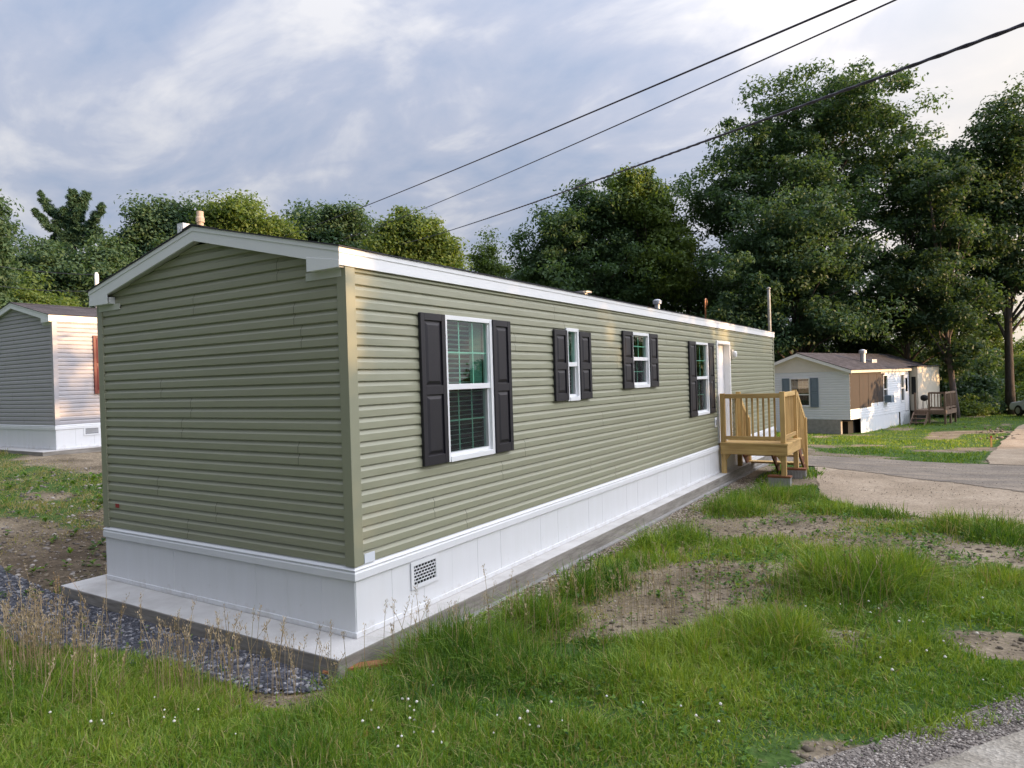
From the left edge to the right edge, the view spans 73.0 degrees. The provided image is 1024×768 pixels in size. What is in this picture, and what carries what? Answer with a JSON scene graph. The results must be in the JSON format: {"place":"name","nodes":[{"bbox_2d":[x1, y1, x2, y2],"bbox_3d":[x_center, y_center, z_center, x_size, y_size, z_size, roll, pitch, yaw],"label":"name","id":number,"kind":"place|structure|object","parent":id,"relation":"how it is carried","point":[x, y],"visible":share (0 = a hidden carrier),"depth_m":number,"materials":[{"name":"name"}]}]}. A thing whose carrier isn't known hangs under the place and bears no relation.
{"place":"outdoors","nodes":[
{"label":"outdoors","id":0,"kind":"place"},
{"bbox_2d":[0,448,104,643],"bbox_3d":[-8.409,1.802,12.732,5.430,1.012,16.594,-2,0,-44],"label":"grass","id":1,"kind":"structure","parent":0,"point":[2,453],"depth_m":11.36,"materials":[{"name":"green plant"}]},
{"bbox_2d":[0,565,344,694],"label":"dark gravel","id":2,"kind":"structure","parent":0,"point":[265,689],"depth_m":5.76,"materials":[{"name":"grey gravel"}]},
{"bbox_2d":[0,414,1023,767],"bbox_3d":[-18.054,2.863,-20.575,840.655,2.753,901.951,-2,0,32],"label":"ground","id":3,"kind":"structure","parent":0,"point":[92,462],"depth_m":7.02,"materials":[{"name":"soil"}]},
{"bbox_2d":[0,189,36,308],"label":"maple tree","id":4,"kind":"object","parent":3,"relation":"on","point":[8,250],"visible":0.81,"depth_m":30.18,"materials":[{"name":"green plant"}]},
{"bbox_2d":[7,266,86,306],"bbox_3d":[-24.674,-2.089,35.665,6.262,8.131,4.811,-2,0,32],"label":"tree","id":5,"kind":"object","parent":3,"relation":"on","point":[27,295],"visible":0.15,"depth_m":35.42,"materials":[{"name":"green plant"}]},
{"bbox_2d":[0,446,100,455],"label":"concrete slab","id":6,"kind":"structure","parent":3,"relation":"on","point":[34,452],"depth_m":15.71,"materials":[{"name":"grey concrete"}]},
{"bbox_2d":[0,272,100,449],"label":"mobile home","id":7,"kind":"object","parent":6,"relation":"on","point":[49,384],"visible":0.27,"depth_m":16.11,"materials":[{"name":"grey plastic"}]},
{"bbox_2d":[0,286,85,291],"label":"service wire","id":8,"kind":"object","parent":7,"relation":"attached to","point":[46,290],"visible":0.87,"depth_m":20.31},
{"bbox_2d":[0,266,93,274],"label":"service wire","id":9,"kind":"object","parent":7,"relation":"attached to","point":[52,272],"visible":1,"depth_m":20.40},
{"bbox_2d":[0,467,106,584],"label":"bank rubble","id":10,"kind":"object","parent":3,"relation":"on","point":[47,543],"visible":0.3,"depth_m":9.49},
{"bbox_2d":[0,468,106,598],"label":"weeds","id":11,"kind":"object","parent":3,"relation":"on","point":[75,529],"visible":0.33,"depth_m":10.41,"materials":[{"name":"green plant"}]},
{"bbox_2d":[30,187,107,250],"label":"pine tree","id":12,"kind":"object","parent":3,"relation":"on","point":[70,218],"visible":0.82,"depth_m":44.62,"materials":[{"name":"green plant"}]},
{"bbox_2d":[4,224,142,307],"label":"oak tree","id":13,"kind":"object","parent":3,"relation":"on","point":[104,260],"visible":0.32,"depth_m":40.59,"materials":[{"name":"green plant"}]},
{"bbox_2d":[96,189,211,257],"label":"oak tree","id":14,"kind":"object","parent":3,"relation":"on","point":[154,220],"visible":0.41,"depth_m":44.93,"materials":[{"name":"green plant"}]},
{"bbox_2d":[154,187,306,246],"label":"maple tree","id":15,"kind":"object","parent":3,"relation":"on","point":[242,214],"visible":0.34,"depth_m":44.72,"materials":[{"name":"green plant"}]},
{"bbox_2d":[279,194,379,249],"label":"oak tree","id":16,"kind":"object","parent":3,"relation":"on","point":[335,230],"visible":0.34,"depth_m":48.64,"materials":[{"name":"green plant"}]},
{"bbox_2d":[322,657,401,674],"bbox_3d":[-1.076,2.080,5.123,0.628,0.052,0.090,-2,0,-9],"label":"wooden board","id":17,"kind":"object","parent":3,"relation":"on","point":[362,664],"visible":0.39,"depth_m":5.10,"materials":[{"name":"wood"}]},
{"bbox_2d":[357,205,474,269],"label":"maple tree","id":18,"kind":"object","parent":3,"relation":"on","point":[439,249],"visible":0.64,"depth_m":45.00,"materials":[{"name":"green plant"}]},
{"bbox_2d":[61,456,772,678],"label":"concrete slab","id":19,"kind":"structure","parent":3,"relation":"on","point":[155,604],"depth_m":6.41,"materials":[{"name":"grey concrete"}]},
{"bbox_2d":[86,211,776,638],"bbox_3d":[1.328,-0.035,12.827,3.809,3.801,15.554,-2,0,32],"label":"mobile home","id":20,"kind":"object","parent":19,"relation":"on","point":[348,441],"visible":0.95,"depth_m":6.50,"materials":[{"name":"green plastic"}]},
{"bbox_2d":[445,315,495,461],"bbox_3d":[-0.640,0.041,6.868,0.594,1.365,0.785,-2,0,32],"label":"window","id":21,"kind":"structure","parent":20,"relation":"in","point":[469,352],"depth_m":7.02,"materials":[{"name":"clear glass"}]},
{"bbox_2d":[564,328,580,400],"bbox_3d":[0.518,-0.234,8.707,0.594,0.895,0.328,-2,0,32],"label":"window","id":22,"kind":"structure","parent":20,"relation":"in","point":[573,334],"depth_m":8.66,"materials":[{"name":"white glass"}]},
{"bbox_2d":[633,332,649,387],"bbox_3d":[1.709,-0.351,10.590,0.594,0.827,0.672,-2,0,32],"label":"window","id":23,"kind":"structure","parent":20,"relation":"in","point":[641,356],"depth_m":10.70,"materials":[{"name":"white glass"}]},
{"bbox_2d":[696,342,709,415],"bbox_3d":[3.340,-0.096,13.151,0.594,1.356,0.792,-2,0,32],"label":"window","id":24,"kind":"structure","parent":20,"relation":"in","point":[701,348],"depth_m":13.32,"materials":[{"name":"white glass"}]},
{"bbox_2d":[718,345,723,438],"bbox_3d":[4.260,0.167,14.326,0.047,1.964,0.866,-2,0,32],"label":"door","id":25,"kind":"structure","parent":20,"relation":"in","point":[720,347],"depth_m":14.48,"materials":[{"name":"metal"}]},
{"bbox_2d":[766,287,770,330],"bbox_3d":[11.218,-0.818,30.002,0.180,6.756,0.171,-2,0,32],"label":"metal pole","id":26,"kind":"object","parent":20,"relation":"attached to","point":[769,307],"visible":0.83,"depth_m":29.93,"materials":[{"name":"grey metal"}]},
{"bbox_2d":[720,390,807,475],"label":"porch deck","id":27,"kind":"structure","parent":19,"relation":"on","point":[744,444],"depth_m":13.68,"materials":[{"name":"brown wood"}]},
{"bbox_2d":[0,537,946,711],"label":"dry seed stems","id":28,"kind":"object","parent":3,"relation":"on","point":[30,639],"visible":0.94,"depth_m":4.83,"materials":[{"name":"beige plant"}]},
{"bbox_2d":[465,225,514,277],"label":"poplar tree","id":29,"kind":"object","parent":3,"relation":"on","point":[489,264],"visible":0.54,"depth_m":57.44,"materials":[{"name":"green plant"}]},
{"bbox_2d":[0,536,1023,767],"bbox_3d":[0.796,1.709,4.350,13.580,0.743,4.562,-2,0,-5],"label":"grass","id":30,"kind":"structure","parent":3,"relation":"on","point":[525,653],"depth_m":4.08,"materials":[{"name":"green plant"}]},
{"bbox_2d":[0,512,1023,767],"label":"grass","id":31,"kind":"structure","parent":3,"relation":"on","point":[544,678],"depth_m":4.14,"materials":[{"name":"green plant"}]},
{"bbox_2d":[0,492,1023,758],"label":"soil clods","id":32,"kind":"object","parent":3,"relation":"on","point":[804,748],"visible":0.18,"depth_m":7.34,"materials":[{"name":"brown soil"}]},
{"bbox_2d":[0,472,1023,762],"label":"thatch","id":33,"kind":"object","parent":3,"relation":"on","point":[626,574],"visible":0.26,"depth_m":6.74,"materials":[{"name":"brown plant"}]},
{"bbox_2d":[0,494,1023,760],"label":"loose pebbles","id":34,"kind":"object","parent":3,"relation":"on","point":[658,582],"visible":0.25,"depth_m":7.02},
{"bbox_2d":[49,596,983,746],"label":"clover flowers","id":35,"kind":"object","parent":3,"relation":"on","point":[527,711],"visible":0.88,"depth_m":3.85,"materials":[{"name":"white plant"}]},
{"bbox_2d":[502,173,680,307],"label":"maple tree","id":36,"kind":"object","parent":3,"relation":"on","point":[576,230],"visible":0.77,"depth_m":49.72,"materials":[{"name":"green plant"}]},
{"bbox_2d":[604,162,716,307],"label":"maple tree","id":37,"kind":"object","parent":3,"relation":"on","point":[671,278],"visible":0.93,"depth_m":48.94,"materials":[{"name":"green plant"}]},
{"bbox_2d":[618,248,747,317],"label":"oak tree","id":38,"kind":"object","parent":3,"relation":"on","point":[695,308],"visible":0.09,"depth_m":52.91,"materials":[{"name":"green plant"}]},
{"bbox_2d":[678,296,762,325],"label":"young tree","id":39,"kind":"object","parent":3,"relation":"on","point":[738,316],"visible":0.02,"depth_m":42.39,"materials":[{"name":"green plant"}]},
{"bbox_2d":[468,485,1023,619],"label":"weeds","id":40,"kind":"object","parent":3,"relation":"on","point":[952,556],"visible":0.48,"depth_m":7.47,"materials":[{"name":"green plant"}]},
{"bbox_2d":[476,479,1023,633],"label":"grass","id":41,"kind":"structure","parent":3,"relation":"on","point":[741,504],"depth_m":7.90,"materials":[{"name":"green plant"}]},
{"bbox_2d":[767,474,791,486],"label":"concrete block","id":42,"kind":"structure","parent":3,"relation":"on","point":[773,478],"depth_m":13.19,"materials":[{"name":"grey concrete"}]},
{"bbox_2d":[787,467,806,478],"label":"concrete block","id":43,"kind":"structure","parent":3,"relation":"on","point":[798,473],"depth_m":14.14,"materials":[{"name":"grey concrete"}]},
{"bbox_2d":[694,180,917,360],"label":"oak tree","id":44,"kind":"object","parent":3,"relation":"on","point":[795,269],"visible":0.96,"depth_m":41.49,"materials":[{"name":"green plant"}]},
{"bbox_2d":[775,342,836,360],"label":"young tree","id":45,"kind":"object","parent":3,"relation":"on","point":[788,354],"visible":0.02,"depth_m":53.08,"materials":[{"name":"green plant"}]},
{"bbox_2d":[665,55,953,352],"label":"maple tree","id":46,"kind":"object","parent":3,"relation":"on","point":[759,163],"visible":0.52,"depth_m":48.02,"materials":[{"name":"green plant"}]},
{"bbox_2d":[774,349,940,433],"bbox_3d":[19.278,0.352,39.235,13.646,4.470,5.538,-2,0,-44],"label":"mobile home","id":47,"kind":"object","parent":3,"relation":"on","point":[861,391],"visible":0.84,"depth_m":34.91,"materials":[{"name":"white plastic"}]},
{"bbox_2d":[782,378,818,406],"bbox_3d":[14.460,0.431,34.709,0.335,1.450,1.812,-2,0,-50],"label":"end window","id":48,"kind":"structure","parent":47,"relation":"in","point":[807,388],"depth_m":34.51,"materials":[{"name":"blue glass"}]},
{"bbox_2d":[883,375,887,402],"bbox_3d":[19.635,0.246,36.443,0.686,1.450,0.203,-2,1,-52],"label":"window","id":49,"kind":"structure","parent":47,"relation":"in","point":[886,376],"depth_m":36.55,"materials":[{"name":"white glass"}]},
{"bbox_2d":[900,374,904,401],"bbox_3d":[21.616,0.216,38.365,0.607,1.530,0.184,-2,0,-52],"label":"window","id":50,"kind":"structure","parent":47,"relation":"in","point":[902,383],"depth_m":38.44,"materials":[{"name":"white glass"}]},
{"bbox_2d":[904,374,908,410],"bbox_3d":[22.136,0.463,38.859,0.580,2.040,0.058,-2,0,-44],"label":"door","id":51,"kind":"structure","parent":47,"relation":"in","point":[905,375],"depth_m":38.82,"materials":[{"name":"white glass"}]},
{"bbox_2d":[911,377,915,393],"bbox_3d":[22.698,0.084,39.104,0.011,1.000,0.220,-2,0,-44],"label":"addition window","id":52,"kind":"structure","parent":47,"relation":"in","point":[913,379],"depth_m":39.10,"materials":[{"name":"black glass"}]},
{"bbox_2d":[808,296,928,361],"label":"young tree","id":53,"kind":"object","parent":3,"relation":"on","point":[878,346],"visible":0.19,"depth_m":48.42,"materials":[{"name":"green plant"}]},
{"bbox_2d":[777,455,1023,491],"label":"packed lane","id":54,"kind":"structure","parent":3,"relation":"on","point":[990,473],"depth_m":14.96,"materials":[{"name":"grey gravel"}]},
{"bbox_2d":[791,696,1023,767],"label":"road shoulder","id":55,"kind":"object","parent":3,"relation":"on","point":[858,749],"visible":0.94,"depth_m":3.14},
{"bbox_2d":[759,686,1023,767],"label":"road gravel","id":56,"kind":"structure","parent":55,"relation":"on","point":[882,758],"depth_m":3.16,"materials":[{"name":"grey gravel"}]},
{"bbox_2d":[815,466,1023,523],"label":"sandy drive","id":57,"kind":"structure","parent":3,"relation":"on","point":[837,488],"depth_m":11.60,"materials":[{"name":"beige sand"}]},
{"bbox_2d":[763,455,1023,522],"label":"drive pebbles","id":58,"kind":"object","parent":57,"relation":"on","point":[933,484],"visible":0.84,"depth_m":12.54,"materials":[{"name":"beige gravel"}]},
{"bbox_2d":[884,334,963,393],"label":"young tree","id":59,"kind":"object","parent":3,"relation":"on","point":[919,358],"visible":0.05,"depth_m":50.73,"materials":[{"name":"green plant"}]},
{"bbox_2d":[909,391,956,424],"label":"porch deck","id":60,"kind":"structure","parent":3,"relation":"on","point":[949,397],"depth_m":37.76,"materials":[{"name":"brown wood"}]},
{"bbox_2d":[920,395,927,408],"bbox_3d":[23.035,1.008,38.656,0.400,0.802,0.400,-2,0,-44],"label":"patio grill","id":61,"kind":"object","parent":60,"relation":"on","point":[923,397],"visible":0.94,"depth_m":38.56,"materials":[{"name":"black metal"}]},
{"bbox_2d":[849,138,1020,363],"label":"maple tree","id":62,"kind":"object","parent":3,"relation":"on","point":[919,332],"visible":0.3,"depth_m":45.22,"materials":[{"name":"green plant"}]},
{"bbox_2d":[925,396,948,417],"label":"bush","id":63,"kind":"object","parent":3,"relation":"on","point":[936,415],"visible":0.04,"depth_m":42.35,"materials":[{"name":"green plant"}]},
{"bbox_2d":[873,151,1017,417],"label":"ash tree","id":64,"kind":"object","parent":3,"relation":"on","point":[952,310],"visible":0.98,"depth_m":41.59,"materials":[{"name":"green plant"}]},
{"bbox_2d":[917,352,990,400],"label":"young tree","id":65,"kind":"object","parent":3,"relation":"on","point":[944,387],"visible":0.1,"depth_m":48.64,"materials":[{"name":"green plant"}]},
{"bbox_2d":[941,393,1000,416],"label":"bush","id":66,"kind":"object","parent":3,"relation":"on","point":[968,408],"visible":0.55,"depth_m":43.24,"materials":[{"name":"green plant"}]},
{"bbox_2d":[942,71,1023,414],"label":"ash tree","id":67,"kind":"object","parent":3,"relation":"on","point":[998,196],"visible":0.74,"depth_m":43.29,"materials":[{"name":"green plant"}]},
{"bbox_2d":[964,392,1007,414],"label":"bush","id":68,"kind":"object","parent":3,"relation":"on","point":[1002,403],"visible":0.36,"depth_m":44.52,"materials":[{"name":"green plant"}]},
{"bbox_2d":[961,344,1019,400],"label":"young tree","id":69,"kind":"object","parent":3,"relation":"on","point":[992,384],"visible":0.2,"depth_m":49.34,"materials":[{"name":"green plant"}]},
{"bbox_2d":[958,311,1023,383],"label":"young tree","id":70,"kind":"object","parent":3,"relation":"on","point":[998,338],"visible":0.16,"depth_m":56.78,"materials":[{"name":"green plant"}]},
{"bbox_2d":[964,426,1020,439],"bbox_3d":[21.416,2.126,30.221,2.740,0.293,9.307,-2,0,32],"label":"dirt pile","id":71,"kind":"object","parent":3,"relation":"on","point":[998,428],"visible":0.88,"depth_m":30.61,"materials":[{"name":"soil"}]},
{"bbox_2d":[986,424,1023,464],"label":"back drive","id":72,"kind":"structure","parent":3,"relation":"on","point":[1009,450],"depth_m":20.76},
{"bbox_2d":[988,336,1023,391],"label":"young tree","id":73,"kind":"object","parent":3,"relation":"on","point":[1019,369],"visible":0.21,"depth_m":51.47,"materials":[{"name":"green plant"}]},
{"bbox_2d":[993,381,1023,401],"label":"bush","id":74,"kind":"object","parent":3,"relation":"on","point":[1019,394],"visible":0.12,"depth_m":46.00,"materials":[{"name":"green plant"}]},
{"bbox_2d":[1009,399,1023,415],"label":"parked car","id":75,"kind":"object","parent":3,"relation":"on","point":[1017,407],"visible":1,"depth_m":41.31,"materials":[{"name":"paint"}]},
{"bbox_2d":[0,0,1023,344],"label":"sky","id":76,"kind":"structure","parent":0,"point":[280,100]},
{"bbox_2d":[368,477,767,673],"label":"tan gravel","id":77,"kind":"structure","parent":0,"point":[736,484],"depth_m":9.92,"materials":[{"name":"beige gravel"}]},
{"bbox_2d":[283,0,856,236],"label":"power line","id":78,"kind":"object","parent":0,"point":[790,27],"visible":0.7,"depth_m":10.31,"materials":[{"name":"black rubber"}]},
{"bbox_2d":[331,0,896,243],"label":"power line","id":79,"kind":"object","parent":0,"point":[876,8],"visible":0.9,"depth_m":10.68,"materials":[{"name":"black rubber"}]},
{"bbox_2d":[399,22,1023,244],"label":"power line","id":80,"kind":"object","parent":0,"point":[969,44],"visible":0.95,"depth_m":7.14,"materials":[{"name":"black rubber"}]},
{"bbox_2d":[747,414,1023,488],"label":"grass","id":81,"kind":"structure","parent":0,"point":[914,453],"depth_m":25.42,"materials":[{"name":"green plant"}]},
{"bbox_2d":[921,729,1023,767],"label":"road","id":82,"kind":"structure","parent":0,"point":[1007,751],"depth_m":3.00,"materials":[{"name":"grey asphalt"}]}
]}

